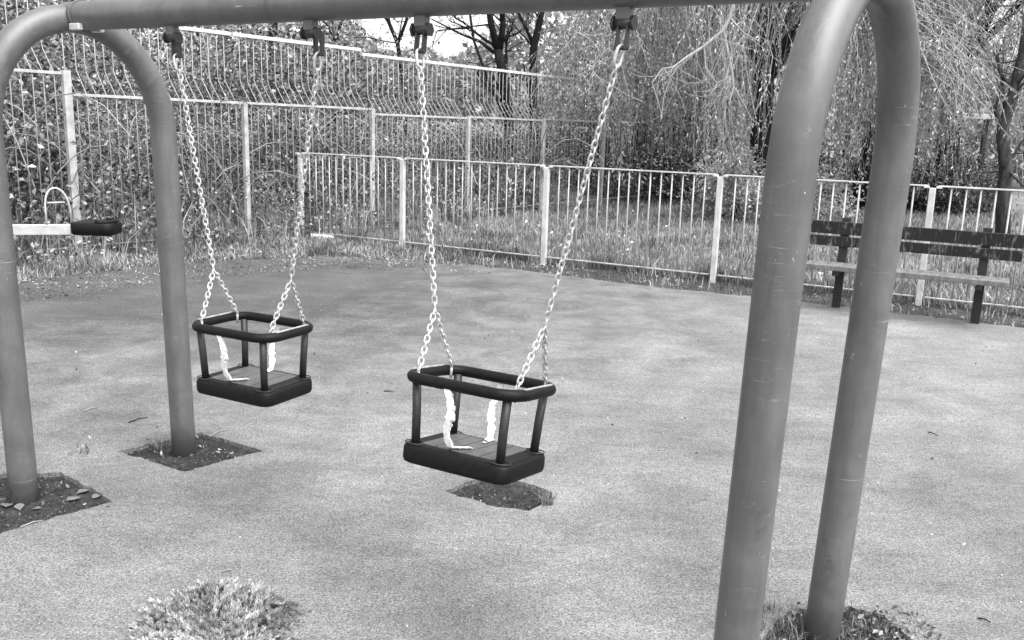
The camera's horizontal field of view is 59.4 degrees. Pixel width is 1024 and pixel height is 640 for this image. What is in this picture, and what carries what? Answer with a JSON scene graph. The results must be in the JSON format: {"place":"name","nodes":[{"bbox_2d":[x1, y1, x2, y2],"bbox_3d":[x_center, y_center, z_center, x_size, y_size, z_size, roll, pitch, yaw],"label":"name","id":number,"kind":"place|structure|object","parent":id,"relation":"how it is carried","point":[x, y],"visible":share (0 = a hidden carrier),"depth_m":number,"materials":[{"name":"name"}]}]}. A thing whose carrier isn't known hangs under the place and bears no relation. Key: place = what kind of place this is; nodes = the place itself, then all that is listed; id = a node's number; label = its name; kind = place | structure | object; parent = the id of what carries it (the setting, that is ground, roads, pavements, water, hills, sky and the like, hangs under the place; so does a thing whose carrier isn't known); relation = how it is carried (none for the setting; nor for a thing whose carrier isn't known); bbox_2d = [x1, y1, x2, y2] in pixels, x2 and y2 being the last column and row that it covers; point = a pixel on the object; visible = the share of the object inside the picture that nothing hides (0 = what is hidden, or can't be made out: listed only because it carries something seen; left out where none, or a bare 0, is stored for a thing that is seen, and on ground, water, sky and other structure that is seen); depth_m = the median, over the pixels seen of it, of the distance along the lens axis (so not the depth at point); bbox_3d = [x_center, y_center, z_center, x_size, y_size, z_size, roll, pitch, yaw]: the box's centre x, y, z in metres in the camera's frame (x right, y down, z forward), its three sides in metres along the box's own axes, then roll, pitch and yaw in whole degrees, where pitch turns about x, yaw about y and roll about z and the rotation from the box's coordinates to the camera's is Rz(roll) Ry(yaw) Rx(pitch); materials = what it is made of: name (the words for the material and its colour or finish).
{"place":"outdoors","nodes":[
{"label":"outdoors","id":0,"kind":"place"},
{"bbox_2d":[0,0,1023,142],"label":"sky","id":1,"kind":"structure","parent":0,"point":[449,44],"materials":[{"name":"white"}]},
{"bbox_2d":[12,108,1023,313],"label":"ground","id":2,"kind":"structure","parent":0,"point":[1020,200],"depth_m":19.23,"materials":[{"name":"grey plant"}]},
{"bbox_2d":[0,0,99,146],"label":"bank bush","id":3,"kind":"object","parent":2,"relation":"on","point":[15,83],"visible":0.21,"depth_m":11.44,"materials":[{"name":"grey plant"}]},
{"bbox_2d":[3,60,103,221],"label":"bramble bush","id":4,"kind":"object","parent":2,"relation":"on","point":[24,145],"visible":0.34,"depth_m":9.44,"materials":[{"name":"grey plant"}]},
{"bbox_2d":[0,28,171,265],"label":"bramble bush","id":5,"kind":"object","parent":2,"relation":"on","point":[8,133],"visible":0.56,"depth_m":9.87,"materials":[{"name":"grey plant"}]},
{"bbox_2d":[0,0,266,164],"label":"bank bush","id":6,"kind":"object","parent":2,"relation":"on","point":[88,44],"visible":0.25,"depth_m":12.57,"materials":[{"name":"grey plant"}]},
{"bbox_2d":[118,27,198,116],"bbox_3d":[-7.060,-5.749,16.348,2.742,5.270,3.969,-9,16,-40],"label":"bare tree","id":7,"kind":"object","parent":2,"relation":"on","point":[150,49],"visible":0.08,"depth_m":16.45,"materials":[{"name":"black plant"}]},
{"bbox_2d":[3,67,320,255],"bbox_3d":[-5.205,-1.958,10.839,5.285,2.257,3.867,10,15,35],"label":"bramble bush","id":8,"kind":"object","parent":2,"relation":"on","point":[124,174],"visible":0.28,"depth_m":10.70,"materials":[{"name":"grey plant"}]},
{"bbox_2d":[27,24,305,164],"bbox_3d":[-5.721,-4.138,14.803,5.161,3.322,5.017,2,12,0],"label":"bank bush","id":9,"kind":"object","parent":2,"relation":"on","point":[171,75],"visible":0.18,"depth_m":14.38,"materials":[{"name":"grey plant"}]},
{"bbox_2d":[104,26,268,101],"bbox_3d":[-6.206,-5.933,17.521,3.171,5.189,2.604,2,12,0],"label":"bare tree","id":10,"kind":"object","parent":2,"relation":"on","point":[197,33],"visible":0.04,"depth_m":17.28,"materials":[{"name":"black plant"}]},
{"bbox_2d":[25,34,373,242],"bbox_3d":[-4.394,-2.484,12.194,4.924,2.735,4.105,2,12,0],"label":"bramble bush","id":11,"kind":"object","parent":2,"relation":"on","point":[203,155],"visible":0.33,"depth_m":12.02,"materials":[{"name":"grey plant"}]},
{"bbox_2d":[8,145,501,274],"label":"undergrowth","id":12,"kind":"object","parent":2,"relation":"on","point":[219,229],"visible":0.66,"depth_m":11.54,"materials":[{"name":"grey plant"}]},
{"bbox_2d":[87,60,423,232],"bbox_3d":[-3.851,-2.579,13.411,5.064,2.475,3.469,2,12,0],"label":"bramble bush","id":13,"kind":"object","parent":2,"relation":"on","point":[302,141],"visible":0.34,"depth_m":13.04,"materials":[{"name":"grey plant"}]},
{"bbox_2d":[102,21,429,166],"bbox_3d":[-4.624,-4.680,16.444,5.938,3.614,5.004,2,12,0],"label":"bank bush","id":14,"kind":"object","parent":2,"relation":"on","point":[330,67],"visible":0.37,"depth_m":15.85,"materials":[{"name":"grey plant"}]},
{"bbox_2d":[246,21,321,89],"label":"bare tree","id":15,"kind":"object","parent":2,"relation":"on","point":[272,27],"visible":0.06,"depth_m":18.14,"materials":[{"name":"black plant"}]},
{"bbox_2d":[4,0,655,258],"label":"tall fence","id":16,"kind":"object","parent":2,"relation":"on","point":[67,100],"visible":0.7,"depth_m":12.24,"materials":[{"name":"grey metal"}]},
{"bbox_2d":[195,66,493,223],"bbox_3d":[-2.604,-2.815,14.572,4.589,2.494,4.834,2,12,0],"label":"bramble bush","id":17,"kind":"object","parent":2,"relation":"on","point":[347,147],"visible":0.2,"depth_m":14.14,"materials":[{"name":"grey plant"}]},
{"bbox_2d":[199,20,499,156],"bbox_3d":[-3.285,-5.080,18.329,6.196,3.687,5.631,2,12,0],"label":"bank bush","id":18,"kind":"object","parent":2,"relation":"on","point":[362,80],"visible":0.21,"depth_m":18.10,"materials":[{"name":"grey plant"}]},
{"bbox_2d":[315,20,395,102],"bbox_3d":[-3.489,-6.128,19.441,2.576,4.927,3.659,2,12,0],"label":"bare tree","id":19,"kind":"object","parent":2,"relation":"on","point":[337,34],"visible":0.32,"depth_m":19.11,"materials":[{"name":"black plant"}]},
{"bbox_2d":[311,17,461,134],"bbox_3d":[-2.939,-6.515,20.804,3.323,5.749,3.180,7,13,25],"label":"bare tree","id":20,"kind":"object","parent":2,"relation":"on","point":[401,32],"visible":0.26,"depth_m":21.06,"materials":[{"name":"black plant"}]},
{"bbox_2d":[322,13,532,156],"bbox_3d":[-1.805,-6.184,19.811,4.971,6.801,3.449,-6,14,-33],"label":"bare tree","id":21,"kind":"object","parent":2,"relation":"on","point":[496,43],"visible":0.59,"depth_m":20.12,"materials":[{"name":"black plant"}]},
{"bbox_2d":[345,95,523,217],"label":"bramble bush","id":22,"kind":"object","parent":2,"relation":"on","point":[434,156],"visible":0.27,"depth_m":15.34,"materials":[{"name":"grey plant"}]},
{"bbox_2d":[329,99,602,215],"bbox_3d":[-1.003,-3.131,17.130,5.194,2.136,4.630,2,12,0],"label":"bramble bush","id":23,"kind":"object","parent":2,"relation":"on","point":[493,184],"visible":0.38,"depth_m":16.55,"materials":[{"name":"grey plant"}]},
{"bbox_2d":[446,15,532,156],"bbox_3d":[-0.938,-5.368,18.191,2.218,5.952,2.547,12,16,40],"label":"bare tree","id":24,"kind":"object","parent":2,"relation":"on","point":[472,33],"visible":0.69,"depth_m":17.80,"materials":[{"name":"black plant"}]},
{"bbox_2d":[447,12,549,160],"bbox_3d":[0.172,-6.900,22.211,3.804,7.315,2.767,13,17,43],"label":"bare tree","id":25,"kind":"object","parent":2,"relation":"on","point":[534,40],"visible":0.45,"depth_m":22.03,"materials":[{"name":"black plant"}]},
{"bbox_2d":[396,83,618,207],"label":"bramble bush","id":26,"kind":"object","parent":2,"relation":"on","point":[536,156],"visible":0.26,"depth_m":18.19,"materials":[{"name":"grey plant"}]},
{"bbox_2d":[0,255,1023,639],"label":"play surface","id":27,"kind":"object","parent":2,"relation":"on","point":[620,535],"visible":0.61,"depth_m":4.19,"materials":[{"name":"grey rubber"}]},
{"bbox_2d":[12,187,121,235],"bbox_3d":[-4.933,-0.625,7.569,3.239,1.053,0.270,2,12,0],"label":"seesaw","id":28,"kind":"object","parent":27,"relation":"on","point":[109,226],"visible":1,"depth_m":7.49,"materials":[{"name":"grey paint"}]},
{"bbox_2d":[68,444,93,455],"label":"grass tuft","id":29,"kind":"object","parent":27,"relation":"on","point":[80,450],"visible":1,"depth_m":4.19,"materials":[{"name":"grey plant"}]},
{"bbox_2d":[129,437,253,471],"bbox_3d":[-1.536,0.647,4.269,0.605,0.004,0.461,10,14,32],"label":"soil patch","id":30,"kind":"object","parent":27,"relation":"on","point":[204,463],"visible":0.35,"depth_m":4.26,"materials":[{"name":"black soil"}]},
{"bbox_2d":[141,435,170,451],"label":"grass tuft","id":31,"kind":"object","parent":30,"relation":"on","point":[157,443],"visible":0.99,"depth_m":4.33,"materials":[{"name":"grey plant"}]},
{"bbox_2d":[128,577,312,639],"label":"ground plant","id":32,"kind":"object","parent":27,"relation":"on","point":[169,611],"visible":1,"depth_m":2.79,"materials":[{"name":"grass"}]},
{"bbox_2d":[0,437,895,639],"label":"soil crumbs","id":33,"kind":"object","parent":27,"relation":"on","point":[200,454],"visible":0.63,"depth_m":3.89,"materials":[{"name":"grey soil"}]},
{"bbox_2d":[0,0,919,639],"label":"swing frame","id":34,"kind":"object","parent":27,"relation":"on","point":[808,82],"visible":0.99,"depth_m":2.58,"materials":[{"name":"grey paint"}]},
{"bbox_2d":[171,33,324,406],"bbox_3d":[-0.978,-0.368,3.344,0.724,1.329,0.307,8,14,27],"label":"cradle swing","id":35,"kind":"object","parent":34,"relation":"hanging from","point":[245,382],"visible":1,"depth_m":3.38,"materials":[{"name":"black rubber"}]},
{"bbox_2d":[403,26,629,484],"bbox_3d":[-0.053,-0.208,2.701,0.724,1.329,0.307,9,6,29],"label":"cradle swing","id":36,"kind":"object","parent":34,"relation":"hanging from","point":[451,450],"visible":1,"depth_m":2.67,"materials":[{"name":"black rubber"}]},
{"bbox_2d":[451,483,551,510],"bbox_3d":[-0.043,0.771,3.906,0.485,0.004,0.348,10,15,34],"label":"soil patch","id":37,"kind":"object","parent":27,"relation":"on","point":[513,488],"visible":0.16,"depth_m":3.92,"materials":[{"name":"grey soil"}]},
{"bbox_2d":[534,487,564,505],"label":"grass tuft","id":38,"kind":"object","parent":37,"relation":"on","point":[546,499],"visible":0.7,"depth_m":3.78,"materials":[{"name":"grey plant"}]},
{"bbox_2d":[806,218,1023,323],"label":"park bench","id":39,"kind":"object","parent":27,"relation":"on","point":[985,239],"visible":0.86,"depth_m":7.86,"materials":[{"name":"wood"}]},
{"bbox_2d":[0,233,1023,639],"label":"leaf litter","id":40,"kind":"object","parent":2,"relation":"on","point":[194,259],"visible":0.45,"depth_m":9.65,"materials":[{"name":"grey plant"}]},
{"bbox_2d":[3,0,1023,187],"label":"distant wood","id":41,"kind":"object","parent":2,"relation":"on","point":[434,75],"visible":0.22,"depth_m":33.92,"materials":[{"name":"grey plant"}]},
{"bbox_2d":[484,46,690,196],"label":"dark shrub","id":42,"kind":"object","parent":2,"relation":"on","point":[580,136],"visible":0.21,"depth_m":21.66,"materials":[{"name":"grey plant"}]},
{"bbox_2d":[570,78,749,205],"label":"dark shrub","id":43,"kind":"object","parent":2,"relation":"on","point":[656,166],"visible":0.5,"depth_m":20.68,"materials":[{"name":"grey plant"}]},
{"bbox_2d":[423,210,1009,300],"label":"daisies","id":44,"kind":"object","parent":2,"relation":"on","point":[1007,298],"visible":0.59,"depth_m":12.36,"materials":[{"name":"white plant"}]},
{"bbox_2d":[676,121,764,222],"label":"leafy bush","id":45,"kind":"object","parent":2,"relation":"on","point":[728,186],"visible":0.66,"depth_m":16.63,"materials":[{"name":"grey plant"}]},
{"bbox_2d":[594,5,872,156],"bbox_3d":[7.839,-7.955,28.437,10.477,7.703,10.576,-10,17,-43],"label":"willow tree","id":46,"kind":"object","parent":2,"relation":"on","point":[735,71],"visible":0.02,"depth_m":28.71,"materials":[{"name":"grey plant"}]},
{"bbox_2d":[508,0,1023,212],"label":"willow tree","id":47,"kind":"object","parent":2,"relation":"on","point":[672,37],"visible":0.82,"depth_m":15.75,"materials":[{"name":"grey plant"}]},
{"bbox_2d":[727,152,867,220],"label":"leafy bush","id":48,"kind":"object","parent":2,"relation":"on","point":[828,187],"visible":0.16,"depth_m":17.60,"materials":[{"name":"grey plant"}]},
{"bbox_2d":[817,126,863,201],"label":"dark shrub","id":49,"kind":"object","parent":2,"relation":"on","point":[834,165],"visible":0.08,"depth_m":22.64,"materials":[{"name":"black plant"}]},
{"bbox_2d":[843,72,876,208],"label":"bare tree","id":50,"kind":"object","parent":2,"relation":"on","point":[863,194],"visible":0.36,"depth_m":20.58,"materials":[{"name":"black plant"}]},
{"bbox_2d":[726,0,1023,209],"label":"willow tree","id":51,"kind":"object","parent":2,"relation":"on","point":[794,11],"visible":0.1,"depth_m":19.27,"materials":[{"name":"grey plant"}]},
{"bbox_2d":[831,99,1018,208],"bbox_3d":[9.892,-4.081,21.764,4.328,2.680,0.300,2,12,0],"label":"timber rail","id":52,"kind":"object","parent":2,"relation":"on","point":[984,140],"visible":0.18,"depth_m":21.75,"materials":[{"name":"wood"}]},
{"bbox_2d":[861,132,1020,216],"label":"round bush","id":53,"kind":"object","parent":2,"relation":"on","point":[920,202],"visible":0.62,"depth_m":19.71,"materials":[{"name":"grey plant"}]},
{"bbox_2d":[947,0,1023,233],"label":"bare tree","id":54,"kind":"object","parent":2,"relation":"on","point":[1006,165],"visible":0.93,"depth_m":14.96,"materials":[{"name":"grey plant"}]},
{"bbox_2d":[25,241,1023,327],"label":"soil border","id":55,"kind":"object","parent":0,"point":[672,281],"visible":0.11,"depth_m":9.52,"materials":[{"name":"grey soil"}]},
{"bbox_2d":[0,477,106,532],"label":"soil patch","id":56,"kind":"object","parent":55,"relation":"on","point":[48,482],"visible":0.37,"depth_m":3.70,"materials":[{"name":"grey soil"}]},
{"bbox_2d":[1,503,12,506],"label":"dead leaf","id":57,"kind":"object","parent":56,"relation":"on","point":[6,504],"visible":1,"depth_m":3.65,"materials":[{"name":"grey plant"}]},
{"bbox_2d":[14,503,23,509],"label":"dead leaf","id":58,"kind":"object","parent":56,"relation":"on","point":[18,506],"visible":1,"depth_m":3.64,"materials":[{"name":"grey plant"}]},
{"bbox_2d":[67,496,78,499],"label":"dead leaf","id":59,"kind":"object","parent":56,"relation":"on","point":[72,497],"visible":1,"depth_m":3.73,"materials":[{"name":"grey plant"}]},
{"bbox_2d":[76,489,88,493],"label":"dead leaf","id":60,"kind":"object","parent":56,"relation":"on","point":[81,490],"visible":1,"depth_m":3.81,"materials":[{"name":"grey plant"}]},
{"bbox_2d":[311,233,333,240],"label":"concrete slab","id":61,"kind":"structure","parent":55,"relation":"on","point":[323,236],"depth_m":12.14,"materials":[{"name":"grey concrete"}]},
{"bbox_2d":[16,222,1023,324],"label":"weeds","id":62,"kind":"object","parent":55,"relation":"on","point":[222,250],"visible":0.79,"depth_m":10.32,"materials":[{"name":"grey plant"}]},
{"bbox_2d":[295,152,1023,308],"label":"fence","id":63,"kind":"object","parent":55,"relation":"on","point":[717,222],"visible":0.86,"depth_m":10.22,"materials":[{"name":"grey metal"}]},
{"bbox_2d":[765,612,902,639],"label":"soil patch","id":64,"kind":"object","parent":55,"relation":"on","point":[845,637],"visible":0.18,"depth_m":2.92,"materials":[{"name":"grey soil"}]},
{"bbox_2d":[761,600,829,639],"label":"grass tuft","id":65,"kind":"object","parent":64,"relation":"on","point":[785,628],"visible":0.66,"depth_m":2.91,"materials":[{"name":"grey plant"}]},
{"bbox_2d":[838,601,913,639],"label":"grass tuft","id":66,"kind":"object","parent":64,"relation":"on","point":[856,624],"visible":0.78,"depth_m":2.91,"materials":[{"name":"grey plant"}]},
{"bbox_2d":[852,605,942,639],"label":"grass tuft","id":67,"kind":"object","parent":64,"relation":"on","point":[917,630],"visible":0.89,"depth_m":2.92,"materials":[{"name":"grey plant"}]}
]}

